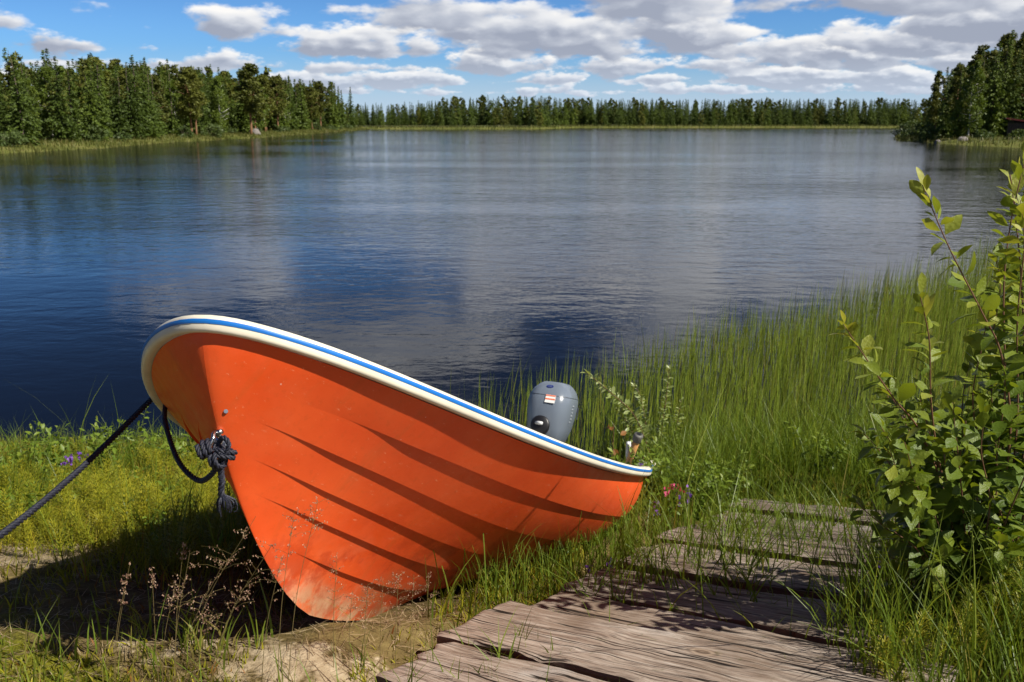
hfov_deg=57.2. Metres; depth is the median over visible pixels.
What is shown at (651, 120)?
spruce tree
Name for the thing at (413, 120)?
spruce tree
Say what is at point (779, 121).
spruce tree
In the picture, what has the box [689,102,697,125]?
spruce tree
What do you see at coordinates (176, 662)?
foreground grass
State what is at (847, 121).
spruce tree
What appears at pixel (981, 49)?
pine tree
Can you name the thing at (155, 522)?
leafy plant
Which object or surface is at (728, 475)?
leafy plant
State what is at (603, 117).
spruce tree
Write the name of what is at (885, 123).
spruce tree
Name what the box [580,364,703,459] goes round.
willow shrub
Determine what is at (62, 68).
birch tree
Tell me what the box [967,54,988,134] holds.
pine tree
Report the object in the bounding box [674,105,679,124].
spruce tree
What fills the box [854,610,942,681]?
horsetail
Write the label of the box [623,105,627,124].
spruce tree
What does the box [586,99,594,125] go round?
spruce tree
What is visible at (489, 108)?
birch tree
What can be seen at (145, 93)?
spruce tree
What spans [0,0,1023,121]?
sky
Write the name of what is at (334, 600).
seeding grass
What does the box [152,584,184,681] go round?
seeding grass
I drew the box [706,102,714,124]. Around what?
spruce tree
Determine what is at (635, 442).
oar
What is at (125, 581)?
seeding grass
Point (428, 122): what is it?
spruce tree
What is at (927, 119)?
spruce tree
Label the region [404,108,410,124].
spruce tree
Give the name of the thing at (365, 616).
seeding grass
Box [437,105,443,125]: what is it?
spruce tree
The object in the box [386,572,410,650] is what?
seeding grass
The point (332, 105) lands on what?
pine tree
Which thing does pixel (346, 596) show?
seeding grass
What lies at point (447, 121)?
spruce tree
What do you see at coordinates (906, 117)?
birch tree
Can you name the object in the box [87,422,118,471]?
leafy plant
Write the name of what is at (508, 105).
wood
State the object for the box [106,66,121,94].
birch tree
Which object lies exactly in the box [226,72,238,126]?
spruce tree
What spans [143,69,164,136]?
spruce tree
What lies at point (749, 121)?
spruce tree
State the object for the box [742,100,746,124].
spruce tree
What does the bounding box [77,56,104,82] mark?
pine tree
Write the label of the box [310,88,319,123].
spruce tree
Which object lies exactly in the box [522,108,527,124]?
birch tree
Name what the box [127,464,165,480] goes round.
leafy plant
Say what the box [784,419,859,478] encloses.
leafy plant
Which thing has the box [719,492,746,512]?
leafy plant
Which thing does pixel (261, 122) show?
birch tree
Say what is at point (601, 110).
pine tree
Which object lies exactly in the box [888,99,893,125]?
spruce tree
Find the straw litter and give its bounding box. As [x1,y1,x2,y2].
[0,530,571,681]
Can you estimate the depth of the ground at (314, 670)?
3.10 m
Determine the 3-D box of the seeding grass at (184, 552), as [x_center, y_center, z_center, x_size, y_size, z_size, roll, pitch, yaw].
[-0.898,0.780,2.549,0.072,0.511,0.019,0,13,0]
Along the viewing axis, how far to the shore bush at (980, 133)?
104.10 m
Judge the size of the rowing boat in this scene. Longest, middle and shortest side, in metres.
4.435 x 1.754 x 0.969 m
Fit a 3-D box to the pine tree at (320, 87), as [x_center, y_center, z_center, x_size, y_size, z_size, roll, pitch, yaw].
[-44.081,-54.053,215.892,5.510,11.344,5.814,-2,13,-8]
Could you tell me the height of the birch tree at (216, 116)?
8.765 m
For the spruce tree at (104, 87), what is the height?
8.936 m
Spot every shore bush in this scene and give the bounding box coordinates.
[0,129,28,146]
[85,125,108,141]
[113,131,130,140]
[176,125,193,137]
[200,123,224,136]
[222,127,237,133]
[273,124,282,132]
[281,126,291,131]
[313,122,320,129]
[890,121,912,136]
[899,119,925,135]
[900,120,938,137]
[917,126,940,140]
[973,129,996,139]
[1006,129,1023,139]
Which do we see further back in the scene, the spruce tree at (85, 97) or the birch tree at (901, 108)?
the birch tree at (901, 108)
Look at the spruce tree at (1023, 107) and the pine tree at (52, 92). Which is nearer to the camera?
the pine tree at (52, 92)
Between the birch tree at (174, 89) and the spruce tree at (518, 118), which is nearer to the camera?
the birch tree at (174, 89)
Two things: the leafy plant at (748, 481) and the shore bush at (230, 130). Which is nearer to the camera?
the leafy plant at (748, 481)
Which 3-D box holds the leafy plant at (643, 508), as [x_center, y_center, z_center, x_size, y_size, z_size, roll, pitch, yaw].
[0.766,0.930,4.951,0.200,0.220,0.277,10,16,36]
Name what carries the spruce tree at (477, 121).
on the ground at (314, 670)
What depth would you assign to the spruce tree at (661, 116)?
333.94 m
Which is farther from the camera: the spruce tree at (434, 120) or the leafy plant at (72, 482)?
the spruce tree at (434, 120)
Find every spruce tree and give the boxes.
[0,47,12,107]
[2,54,44,146]
[8,66,37,139]
[18,61,45,136]
[22,68,45,138]
[39,50,53,134]
[40,55,87,141]
[42,49,52,81]
[65,61,85,139]
[76,63,113,140]
[80,73,99,136]
[81,62,116,138]
[98,64,111,115]
[98,66,115,116]
[107,74,133,139]
[116,57,155,138]
[121,62,149,139]
[137,67,164,137]
[142,57,150,77]
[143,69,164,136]
[147,73,167,135]
[156,61,183,128]
[160,68,167,131]
[164,70,180,134]
[165,58,169,86]
[176,69,187,126]
[185,99,198,132]
[208,64,214,93]
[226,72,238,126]
[232,78,259,132]
[260,73,275,129]
[271,96,279,128]
[278,86,288,129]
[286,75,299,128]
[291,79,298,125]
[294,80,310,129]
[296,79,313,128]
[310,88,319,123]
[324,81,330,125]
[327,82,333,125]
[328,83,340,129]
[336,86,343,126]
[339,91,348,127]
[346,87,358,127]
[358,107,364,124]
[365,109,370,124]
[369,107,377,125]
[377,108,383,124]
[387,104,393,124]
[391,109,395,124]
[398,106,405,124]
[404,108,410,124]
[411,105,416,124]
[423,104,431,124]
[431,101,436,124]
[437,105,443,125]
[442,99,451,125]
[451,107,456,125]
[455,100,462,124]
[461,101,465,124]
[464,99,474,125]
[466,101,475,124]
[473,100,479,124]
[481,99,489,124]
[512,103,517,124]
[515,102,523,125]
[542,100,550,126]
[549,99,556,124]
[552,104,560,125]
[557,99,564,124]
[567,102,573,124]
[580,102,585,124]
[582,103,588,124]
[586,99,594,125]
[593,105,600,125]
[600,100,608,125]
[608,103,612,124]
[613,105,618,124]
[614,104,623,125]
[618,103,624,124]
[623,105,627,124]
[626,106,632,124]
[630,104,637,125]
[642,104,648,125]
[645,101,655,125]
[652,101,659,125]
[657,103,664,124]
[662,108,669,125]
[668,106,675,125]
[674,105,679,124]
[677,107,683,125]
[682,100,689,122]
[682,108,688,125]
[687,107,693,125]
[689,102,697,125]
[697,101,706,124]
[703,107,709,124]
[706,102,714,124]
[709,109,715,124]
[711,101,717,125]
[717,103,721,124]
[718,102,723,124]
[722,106,728,125]
[726,105,734,124]
[732,100,738,124]
[736,101,746,125]
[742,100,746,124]
[745,102,755,125]
[754,104,761,125]
[762,103,770,125]
[771,110,775,124]
[775,107,781,125]
[782,104,790,125]
[787,100,794,122]
[787,108,792,125]
[799,108,806,124]
[806,103,813,124]
[824,100,833,125]
[832,108,837,125]
[838,106,843,125]
[841,99,851,125]
[850,107,855,125]
[852,100,859,124]
[857,101,861,124]
[867,106,873,125]
[871,102,876,125]
[874,104,883,125]
[882,108,887,125]
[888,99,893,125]
[892,101,900,125]
[926,78,939,127]
[931,69,963,137]
[935,73,950,129]
[937,67,948,115]
[944,68,966,138]
[976,42,1007,136]
[976,57,995,129]
[979,51,1002,127]
[995,46,1013,136]
[1000,40,1012,110]
[1003,30,1016,67]
[1007,61,1023,119]
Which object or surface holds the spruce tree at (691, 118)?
on the ground at (314, 670)
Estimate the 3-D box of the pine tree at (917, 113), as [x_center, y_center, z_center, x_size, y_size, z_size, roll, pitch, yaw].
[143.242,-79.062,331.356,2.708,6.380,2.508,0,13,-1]
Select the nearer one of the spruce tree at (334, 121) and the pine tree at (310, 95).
the pine tree at (310, 95)
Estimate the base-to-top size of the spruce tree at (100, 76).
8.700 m
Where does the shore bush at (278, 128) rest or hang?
on the ground at (314, 670)
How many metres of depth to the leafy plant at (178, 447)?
5.91 m
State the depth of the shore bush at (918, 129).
122.82 m
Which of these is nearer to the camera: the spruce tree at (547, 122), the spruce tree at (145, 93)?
the spruce tree at (145, 93)
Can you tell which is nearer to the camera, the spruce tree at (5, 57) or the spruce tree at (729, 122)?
the spruce tree at (5, 57)
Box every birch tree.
[9,70,33,122]
[18,78,40,133]
[36,66,60,135]
[41,65,77,133]
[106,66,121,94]
[136,75,144,91]
[163,79,187,131]
[208,75,229,131]
[247,78,270,128]
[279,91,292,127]
[379,110,384,124]
[421,107,427,124]
[485,100,496,124]
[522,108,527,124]
[560,103,569,125]
[571,108,577,123]
[725,103,732,119]
[897,105,905,123]
[900,110,908,123]
[914,107,922,120]
[955,60,988,135]
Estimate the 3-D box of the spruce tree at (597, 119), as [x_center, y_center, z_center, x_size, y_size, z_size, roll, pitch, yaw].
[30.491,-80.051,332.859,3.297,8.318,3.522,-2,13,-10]
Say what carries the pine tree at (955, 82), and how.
on the ground at (314, 670)
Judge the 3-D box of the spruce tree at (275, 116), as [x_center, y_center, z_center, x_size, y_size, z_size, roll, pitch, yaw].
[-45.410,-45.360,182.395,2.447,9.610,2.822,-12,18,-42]
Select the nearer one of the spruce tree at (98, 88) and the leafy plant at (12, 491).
the leafy plant at (12, 491)
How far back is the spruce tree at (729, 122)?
331.64 m
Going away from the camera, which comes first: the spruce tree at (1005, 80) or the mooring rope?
the mooring rope
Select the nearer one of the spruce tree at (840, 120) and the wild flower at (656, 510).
the wild flower at (656, 510)
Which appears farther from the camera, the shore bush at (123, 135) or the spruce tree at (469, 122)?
the spruce tree at (469, 122)
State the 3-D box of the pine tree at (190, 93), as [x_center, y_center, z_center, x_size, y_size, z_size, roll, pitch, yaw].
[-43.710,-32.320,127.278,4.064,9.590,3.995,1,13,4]
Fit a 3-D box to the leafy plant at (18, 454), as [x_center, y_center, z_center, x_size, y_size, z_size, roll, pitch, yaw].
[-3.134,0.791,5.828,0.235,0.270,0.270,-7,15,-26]
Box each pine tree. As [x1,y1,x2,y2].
[42,77,70,118]
[65,68,83,98]
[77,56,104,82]
[105,77,121,106]
[108,59,123,67]
[113,68,142,109]
[147,75,170,123]
[173,66,205,130]
[184,71,208,133]
[219,71,236,102]
[230,63,267,134]
[248,85,265,127]
[258,74,276,130]
[268,75,289,125]
[303,87,320,127]
[312,81,331,127]
[326,92,341,118]
[415,107,421,124]
[435,108,440,124]
[492,107,498,124]
[495,103,503,124]
[500,108,506,124]
[502,109,508,124]
[507,109,513,124]
[524,108,529,123]
[533,102,543,125]
[598,105,603,124]
[637,104,644,125]
[697,110,704,125]
[811,108,817,125]
[815,109,820,124]
[817,105,825,123]
[914,108,920,121]
[926,70,946,125]
[944,64,970,130]
[947,63,967,102]
[965,75,980,115]
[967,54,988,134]
[975,44,992,77]
[982,49,999,80]
[994,48,1014,96]
[996,32,1018,59]
[1007,48,1023,92]
[1008,31,1023,116]
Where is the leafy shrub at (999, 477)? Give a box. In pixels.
[830,141,1023,655]
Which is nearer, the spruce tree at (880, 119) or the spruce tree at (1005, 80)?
the spruce tree at (1005, 80)
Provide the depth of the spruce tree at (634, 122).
334.36 m
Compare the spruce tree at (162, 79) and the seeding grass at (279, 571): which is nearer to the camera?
the seeding grass at (279, 571)
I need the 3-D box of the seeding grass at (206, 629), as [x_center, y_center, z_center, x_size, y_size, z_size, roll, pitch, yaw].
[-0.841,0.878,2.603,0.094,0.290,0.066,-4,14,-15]
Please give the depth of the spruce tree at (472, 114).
296.90 m
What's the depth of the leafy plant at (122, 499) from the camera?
4.45 m
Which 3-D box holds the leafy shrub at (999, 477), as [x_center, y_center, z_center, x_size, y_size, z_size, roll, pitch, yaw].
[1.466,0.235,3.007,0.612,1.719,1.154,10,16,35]
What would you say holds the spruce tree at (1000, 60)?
on the ground at (314, 670)
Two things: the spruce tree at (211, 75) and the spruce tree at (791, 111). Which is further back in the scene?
the spruce tree at (791, 111)
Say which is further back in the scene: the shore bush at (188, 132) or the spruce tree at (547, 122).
the spruce tree at (547, 122)
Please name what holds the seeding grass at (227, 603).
on the ground at (314, 670)
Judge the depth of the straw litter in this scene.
3.15 m
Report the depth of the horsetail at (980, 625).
2.87 m
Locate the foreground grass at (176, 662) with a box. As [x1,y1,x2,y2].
[13,591,549,681]
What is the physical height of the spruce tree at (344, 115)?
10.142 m
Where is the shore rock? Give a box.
[248,128,260,134]
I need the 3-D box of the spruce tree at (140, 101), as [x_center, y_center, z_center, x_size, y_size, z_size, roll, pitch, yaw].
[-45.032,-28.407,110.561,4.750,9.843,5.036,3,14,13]
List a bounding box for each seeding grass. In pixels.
[114,562,130,673]
[115,587,127,681]
[148,567,158,681]
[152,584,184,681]
[167,548,204,671]
[175,542,186,681]
[178,558,237,681]
[184,516,255,681]
[195,607,223,681]
[203,586,254,679]
[211,541,274,681]
[259,555,287,681]
[272,509,309,672]
[288,496,328,681]
[327,552,353,667]
[340,590,362,646]
[352,581,379,679]
[359,584,374,628]
[367,578,392,638]
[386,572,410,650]
[388,574,408,667]
[400,575,423,657]
[416,572,438,653]
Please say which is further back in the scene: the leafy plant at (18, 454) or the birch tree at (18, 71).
the birch tree at (18, 71)
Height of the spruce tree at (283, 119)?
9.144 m
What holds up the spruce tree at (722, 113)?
on the ground at (314, 670)
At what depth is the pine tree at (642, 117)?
329.75 m
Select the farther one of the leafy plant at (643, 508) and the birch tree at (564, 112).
the birch tree at (564, 112)
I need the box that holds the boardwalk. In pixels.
[375,498,965,681]
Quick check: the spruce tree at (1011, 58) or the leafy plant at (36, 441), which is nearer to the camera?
the leafy plant at (36, 441)
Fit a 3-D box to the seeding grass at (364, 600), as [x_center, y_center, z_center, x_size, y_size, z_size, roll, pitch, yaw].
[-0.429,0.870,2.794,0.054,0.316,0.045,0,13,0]
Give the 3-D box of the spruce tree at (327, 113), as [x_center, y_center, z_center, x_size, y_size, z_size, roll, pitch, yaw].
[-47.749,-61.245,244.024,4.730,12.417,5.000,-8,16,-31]
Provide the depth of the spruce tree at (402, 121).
300.95 m
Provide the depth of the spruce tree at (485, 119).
299.45 m
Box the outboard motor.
[526,381,578,442]
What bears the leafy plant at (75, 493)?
on the ground at (314, 670)
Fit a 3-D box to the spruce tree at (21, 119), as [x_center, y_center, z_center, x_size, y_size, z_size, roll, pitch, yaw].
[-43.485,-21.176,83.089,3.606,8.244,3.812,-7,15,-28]
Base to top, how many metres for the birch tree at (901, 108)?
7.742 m
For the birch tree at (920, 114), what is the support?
on the ground at (314, 670)
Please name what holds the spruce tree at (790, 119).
on the ground at (314, 670)
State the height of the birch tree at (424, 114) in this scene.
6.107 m
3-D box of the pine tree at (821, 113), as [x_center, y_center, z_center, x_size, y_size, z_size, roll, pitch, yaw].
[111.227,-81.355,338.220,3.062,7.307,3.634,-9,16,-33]
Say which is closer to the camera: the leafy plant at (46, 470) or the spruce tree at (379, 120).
the leafy plant at (46, 470)
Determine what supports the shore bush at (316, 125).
on the ground at (314, 670)
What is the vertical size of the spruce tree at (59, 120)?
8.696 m
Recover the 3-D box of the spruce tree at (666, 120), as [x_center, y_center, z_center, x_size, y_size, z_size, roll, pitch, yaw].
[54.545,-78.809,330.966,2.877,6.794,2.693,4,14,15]
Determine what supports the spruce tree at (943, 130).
on the ground at (314, 670)
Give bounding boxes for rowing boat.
[140,315,655,620]
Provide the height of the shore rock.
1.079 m
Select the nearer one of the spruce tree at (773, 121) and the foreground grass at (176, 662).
the foreground grass at (176, 662)
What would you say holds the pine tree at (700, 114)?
on the ground at (314, 670)
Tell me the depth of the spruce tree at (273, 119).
184.50 m
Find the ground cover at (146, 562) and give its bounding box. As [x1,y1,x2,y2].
[0,432,595,681]
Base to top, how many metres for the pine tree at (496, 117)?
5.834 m
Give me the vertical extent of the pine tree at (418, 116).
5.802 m
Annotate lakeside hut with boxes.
[1005,118,1023,137]
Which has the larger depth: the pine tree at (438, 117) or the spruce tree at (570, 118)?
the spruce tree at (570, 118)
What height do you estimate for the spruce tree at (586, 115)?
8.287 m
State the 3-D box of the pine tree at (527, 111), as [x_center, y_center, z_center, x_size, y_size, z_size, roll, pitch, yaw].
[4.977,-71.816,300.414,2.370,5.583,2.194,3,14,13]
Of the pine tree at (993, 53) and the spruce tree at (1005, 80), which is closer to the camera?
the spruce tree at (1005, 80)
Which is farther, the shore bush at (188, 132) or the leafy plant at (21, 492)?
the shore bush at (188, 132)
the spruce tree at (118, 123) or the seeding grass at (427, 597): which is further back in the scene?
the spruce tree at (118, 123)
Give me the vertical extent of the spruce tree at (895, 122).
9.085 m
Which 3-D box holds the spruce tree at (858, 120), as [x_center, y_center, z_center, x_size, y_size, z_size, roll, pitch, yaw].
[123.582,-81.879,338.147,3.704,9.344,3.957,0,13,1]
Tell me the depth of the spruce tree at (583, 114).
339.26 m
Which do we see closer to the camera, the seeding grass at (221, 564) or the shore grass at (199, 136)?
the seeding grass at (221, 564)
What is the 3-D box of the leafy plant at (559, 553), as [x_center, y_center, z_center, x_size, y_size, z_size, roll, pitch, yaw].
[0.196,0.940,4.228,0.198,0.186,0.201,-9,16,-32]
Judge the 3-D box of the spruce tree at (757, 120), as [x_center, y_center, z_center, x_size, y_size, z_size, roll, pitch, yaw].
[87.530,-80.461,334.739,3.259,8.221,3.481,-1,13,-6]
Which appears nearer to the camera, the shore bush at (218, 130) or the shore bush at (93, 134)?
the shore bush at (93, 134)
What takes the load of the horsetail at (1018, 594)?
on the ground at (314, 670)
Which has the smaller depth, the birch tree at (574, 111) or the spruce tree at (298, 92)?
the spruce tree at (298, 92)
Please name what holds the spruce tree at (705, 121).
on the ground at (314, 670)
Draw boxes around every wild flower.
[67,454,72,470]
[652,501,660,533]
[660,487,669,526]
[669,483,674,514]
[676,491,687,523]
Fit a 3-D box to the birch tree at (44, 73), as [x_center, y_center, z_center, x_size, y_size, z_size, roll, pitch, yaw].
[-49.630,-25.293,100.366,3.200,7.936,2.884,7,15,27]
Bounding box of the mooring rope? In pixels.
[0,398,237,538]
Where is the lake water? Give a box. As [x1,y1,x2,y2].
[0,128,1023,529]
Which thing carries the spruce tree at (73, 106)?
on the ground at (314, 670)
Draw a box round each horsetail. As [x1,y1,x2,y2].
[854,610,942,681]
[903,579,994,681]
[923,555,1023,676]
[978,549,1023,649]
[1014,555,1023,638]
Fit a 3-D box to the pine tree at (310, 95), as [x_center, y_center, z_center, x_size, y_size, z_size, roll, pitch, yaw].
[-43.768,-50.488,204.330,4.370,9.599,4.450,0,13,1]
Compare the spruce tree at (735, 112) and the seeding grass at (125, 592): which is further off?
the spruce tree at (735, 112)
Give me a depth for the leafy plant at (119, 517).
4.24 m
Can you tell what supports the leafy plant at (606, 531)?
on the ground at (314, 670)
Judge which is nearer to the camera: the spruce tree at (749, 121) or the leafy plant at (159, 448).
the leafy plant at (159, 448)
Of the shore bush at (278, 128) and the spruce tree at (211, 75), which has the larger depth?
the shore bush at (278, 128)
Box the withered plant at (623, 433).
[607,424,625,459]
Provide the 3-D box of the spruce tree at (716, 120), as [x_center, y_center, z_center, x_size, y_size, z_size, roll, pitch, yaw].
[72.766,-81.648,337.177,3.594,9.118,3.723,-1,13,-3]
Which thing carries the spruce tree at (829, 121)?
on the ground at (314, 670)
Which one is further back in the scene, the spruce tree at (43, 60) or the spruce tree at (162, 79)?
the spruce tree at (162, 79)
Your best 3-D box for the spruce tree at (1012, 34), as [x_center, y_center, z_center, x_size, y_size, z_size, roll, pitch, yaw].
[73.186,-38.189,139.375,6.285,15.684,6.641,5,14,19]
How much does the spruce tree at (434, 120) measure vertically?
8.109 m
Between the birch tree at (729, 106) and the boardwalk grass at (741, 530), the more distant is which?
the birch tree at (729, 106)
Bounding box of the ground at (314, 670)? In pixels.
[0,124,1023,681]
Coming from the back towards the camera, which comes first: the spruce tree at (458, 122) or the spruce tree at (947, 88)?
the spruce tree at (458, 122)
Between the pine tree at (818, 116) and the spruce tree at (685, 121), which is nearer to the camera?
the spruce tree at (685, 121)
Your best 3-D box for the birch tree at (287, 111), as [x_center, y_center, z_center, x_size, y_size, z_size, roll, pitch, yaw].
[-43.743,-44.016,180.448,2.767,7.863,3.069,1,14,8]
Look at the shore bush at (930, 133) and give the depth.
113.04 m
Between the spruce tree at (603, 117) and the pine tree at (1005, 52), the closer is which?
the pine tree at (1005, 52)
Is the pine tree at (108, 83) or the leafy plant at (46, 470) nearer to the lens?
the leafy plant at (46, 470)
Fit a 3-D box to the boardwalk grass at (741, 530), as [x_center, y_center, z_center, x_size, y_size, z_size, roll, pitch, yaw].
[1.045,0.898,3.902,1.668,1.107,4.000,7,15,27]
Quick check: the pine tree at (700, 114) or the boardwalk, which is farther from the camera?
the pine tree at (700, 114)
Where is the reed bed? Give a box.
[33,229,1023,491]
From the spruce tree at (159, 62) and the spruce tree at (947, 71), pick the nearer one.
the spruce tree at (159, 62)
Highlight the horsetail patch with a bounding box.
[0,436,279,588]
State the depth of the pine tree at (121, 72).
113.27 m
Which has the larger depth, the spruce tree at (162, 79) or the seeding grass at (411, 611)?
the spruce tree at (162, 79)
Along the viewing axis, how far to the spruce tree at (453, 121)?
294.89 m
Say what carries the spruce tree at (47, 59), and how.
on the ground at (314, 670)
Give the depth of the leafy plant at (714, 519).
4.92 m
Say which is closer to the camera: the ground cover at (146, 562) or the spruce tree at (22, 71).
the ground cover at (146, 562)
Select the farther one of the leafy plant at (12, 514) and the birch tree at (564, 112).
the birch tree at (564, 112)
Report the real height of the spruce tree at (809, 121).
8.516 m
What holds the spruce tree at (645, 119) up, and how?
on the ground at (314, 670)
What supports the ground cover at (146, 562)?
on the ground at (314, 670)
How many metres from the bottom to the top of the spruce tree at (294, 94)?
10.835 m
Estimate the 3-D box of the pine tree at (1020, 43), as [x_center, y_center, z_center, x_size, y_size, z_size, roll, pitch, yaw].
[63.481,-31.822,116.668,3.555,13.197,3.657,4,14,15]
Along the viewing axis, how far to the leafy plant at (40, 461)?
5.71 m
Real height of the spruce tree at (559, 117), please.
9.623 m
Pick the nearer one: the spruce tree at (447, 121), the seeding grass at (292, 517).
the seeding grass at (292, 517)
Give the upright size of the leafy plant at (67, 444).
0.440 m
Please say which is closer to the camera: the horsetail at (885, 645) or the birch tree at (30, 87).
the horsetail at (885, 645)
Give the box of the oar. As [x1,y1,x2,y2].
[625,432,642,463]
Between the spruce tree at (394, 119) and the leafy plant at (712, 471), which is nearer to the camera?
the leafy plant at (712, 471)
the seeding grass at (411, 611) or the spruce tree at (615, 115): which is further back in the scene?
the spruce tree at (615, 115)
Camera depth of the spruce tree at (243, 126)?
149.38 m
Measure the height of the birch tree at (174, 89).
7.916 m
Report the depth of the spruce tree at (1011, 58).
129.78 m
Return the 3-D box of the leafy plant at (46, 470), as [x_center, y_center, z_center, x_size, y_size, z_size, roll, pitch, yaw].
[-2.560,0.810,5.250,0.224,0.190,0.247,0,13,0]
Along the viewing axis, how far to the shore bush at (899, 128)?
146.68 m
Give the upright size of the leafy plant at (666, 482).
0.426 m
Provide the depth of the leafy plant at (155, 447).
6.71 m
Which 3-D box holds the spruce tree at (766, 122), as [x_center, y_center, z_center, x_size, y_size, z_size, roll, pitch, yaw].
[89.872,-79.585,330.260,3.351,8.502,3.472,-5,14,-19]
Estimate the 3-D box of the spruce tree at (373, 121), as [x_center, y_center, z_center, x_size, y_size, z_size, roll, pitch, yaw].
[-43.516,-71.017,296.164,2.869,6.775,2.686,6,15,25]
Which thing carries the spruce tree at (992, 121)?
on the ground at (314, 670)
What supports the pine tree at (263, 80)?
on the ground at (314, 670)
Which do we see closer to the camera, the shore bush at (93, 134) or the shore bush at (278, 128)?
the shore bush at (93, 134)
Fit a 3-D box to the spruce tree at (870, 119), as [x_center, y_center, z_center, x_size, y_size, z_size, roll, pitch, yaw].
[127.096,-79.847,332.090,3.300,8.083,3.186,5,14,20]
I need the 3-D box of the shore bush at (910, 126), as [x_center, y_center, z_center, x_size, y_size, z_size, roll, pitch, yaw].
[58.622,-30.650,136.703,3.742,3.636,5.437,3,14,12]
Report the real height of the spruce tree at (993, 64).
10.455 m
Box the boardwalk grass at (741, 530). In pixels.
[364,427,931,681]
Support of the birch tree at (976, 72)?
on the ground at (314, 670)
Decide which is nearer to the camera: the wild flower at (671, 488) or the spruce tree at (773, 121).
the wild flower at (671, 488)
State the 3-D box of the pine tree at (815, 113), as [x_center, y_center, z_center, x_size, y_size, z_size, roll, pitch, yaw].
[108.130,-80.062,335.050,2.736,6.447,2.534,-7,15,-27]
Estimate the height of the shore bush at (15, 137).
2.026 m
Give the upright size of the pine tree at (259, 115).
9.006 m
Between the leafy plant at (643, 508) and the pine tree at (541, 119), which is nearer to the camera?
the leafy plant at (643, 508)
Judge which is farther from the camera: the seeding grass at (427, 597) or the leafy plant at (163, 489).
the leafy plant at (163, 489)
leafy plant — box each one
[0,441,45,461]
[0,442,26,477]
[0,476,27,509]
[0,479,41,515]
[0,487,44,514]
[0,504,47,527]
[22,423,69,464]
[24,463,67,489]
[27,421,71,460]
[34,427,70,477]
[52,471,79,489]
[57,481,82,505]
[70,435,107,469]
[79,423,118,456]
[85,483,151,512]
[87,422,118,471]
[95,406,163,459]
[105,503,136,529]
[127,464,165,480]
[127,466,182,514]
[133,503,172,533]
[143,431,174,456]
[143,431,186,463]
[157,434,203,472]
[476,558,506,594]
[547,541,581,565]
[587,505,633,541]
[608,439,682,506]
[620,452,659,523]
[629,436,717,510]
[636,495,684,532]
[655,440,744,504]
[661,469,732,520]
[689,449,754,510]
[692,503,754,527]
[710,456,760,507]
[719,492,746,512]
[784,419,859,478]
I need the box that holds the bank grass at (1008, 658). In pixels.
[0,348,1023,681]
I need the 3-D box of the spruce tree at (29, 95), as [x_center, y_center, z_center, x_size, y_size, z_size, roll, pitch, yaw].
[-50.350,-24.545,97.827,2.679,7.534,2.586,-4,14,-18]
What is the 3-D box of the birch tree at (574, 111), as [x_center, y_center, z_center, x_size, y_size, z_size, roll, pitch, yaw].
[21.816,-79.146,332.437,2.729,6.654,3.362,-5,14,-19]
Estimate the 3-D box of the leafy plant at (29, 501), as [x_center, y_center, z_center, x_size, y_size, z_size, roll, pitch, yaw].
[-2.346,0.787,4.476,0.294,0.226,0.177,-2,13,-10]
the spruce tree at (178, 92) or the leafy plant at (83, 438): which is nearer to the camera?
the leafy plant at (83, 438)
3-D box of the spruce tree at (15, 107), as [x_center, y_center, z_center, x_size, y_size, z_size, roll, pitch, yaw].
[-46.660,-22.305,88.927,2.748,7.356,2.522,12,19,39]
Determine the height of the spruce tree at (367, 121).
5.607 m
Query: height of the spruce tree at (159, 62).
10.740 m
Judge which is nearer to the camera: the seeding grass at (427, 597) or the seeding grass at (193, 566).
the seeding grass at (193, 566)
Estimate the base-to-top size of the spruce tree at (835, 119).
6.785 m
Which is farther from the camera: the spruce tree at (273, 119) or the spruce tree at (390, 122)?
the spruce tree at (390, 122)
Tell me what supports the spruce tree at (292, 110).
on the ground at (314, 670)
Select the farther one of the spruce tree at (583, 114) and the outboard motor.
the spruce tree at (583, 114)
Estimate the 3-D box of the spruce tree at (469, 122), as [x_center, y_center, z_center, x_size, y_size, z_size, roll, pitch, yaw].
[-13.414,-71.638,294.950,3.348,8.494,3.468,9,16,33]
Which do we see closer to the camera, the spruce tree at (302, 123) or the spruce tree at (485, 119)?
the spruce tree at (302, 123)
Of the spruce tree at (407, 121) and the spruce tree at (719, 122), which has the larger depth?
the spruce tree at (719, 122)
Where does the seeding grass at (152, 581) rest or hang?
on the ground at (314, 670)
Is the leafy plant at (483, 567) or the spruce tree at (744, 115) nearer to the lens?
the leafy plant at (483, 567)
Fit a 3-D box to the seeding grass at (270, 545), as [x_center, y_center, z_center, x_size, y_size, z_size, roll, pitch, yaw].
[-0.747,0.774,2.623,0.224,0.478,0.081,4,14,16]
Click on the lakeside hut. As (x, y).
(1015, 124)
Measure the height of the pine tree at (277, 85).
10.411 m
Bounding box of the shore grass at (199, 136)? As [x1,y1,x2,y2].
[0,124,1023,153]
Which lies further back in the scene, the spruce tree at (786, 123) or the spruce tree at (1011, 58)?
the spruce tree at (786, 123)
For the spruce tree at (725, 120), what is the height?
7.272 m
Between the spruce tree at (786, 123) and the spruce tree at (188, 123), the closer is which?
the spruce tree at (188, 123)
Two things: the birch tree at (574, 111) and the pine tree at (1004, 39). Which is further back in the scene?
the birch tree at (574, 111)
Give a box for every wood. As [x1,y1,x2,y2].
[0,49,1023,140]
[343,95,930,125]
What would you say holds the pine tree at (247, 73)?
on the ground at (314, 670)
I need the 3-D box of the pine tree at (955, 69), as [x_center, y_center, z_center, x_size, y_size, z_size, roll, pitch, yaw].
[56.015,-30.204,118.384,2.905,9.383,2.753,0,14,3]
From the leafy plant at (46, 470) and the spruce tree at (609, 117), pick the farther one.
the spruce tree at (609, 117)
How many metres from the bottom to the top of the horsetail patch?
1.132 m
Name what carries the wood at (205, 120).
on the ground at (314, 670)

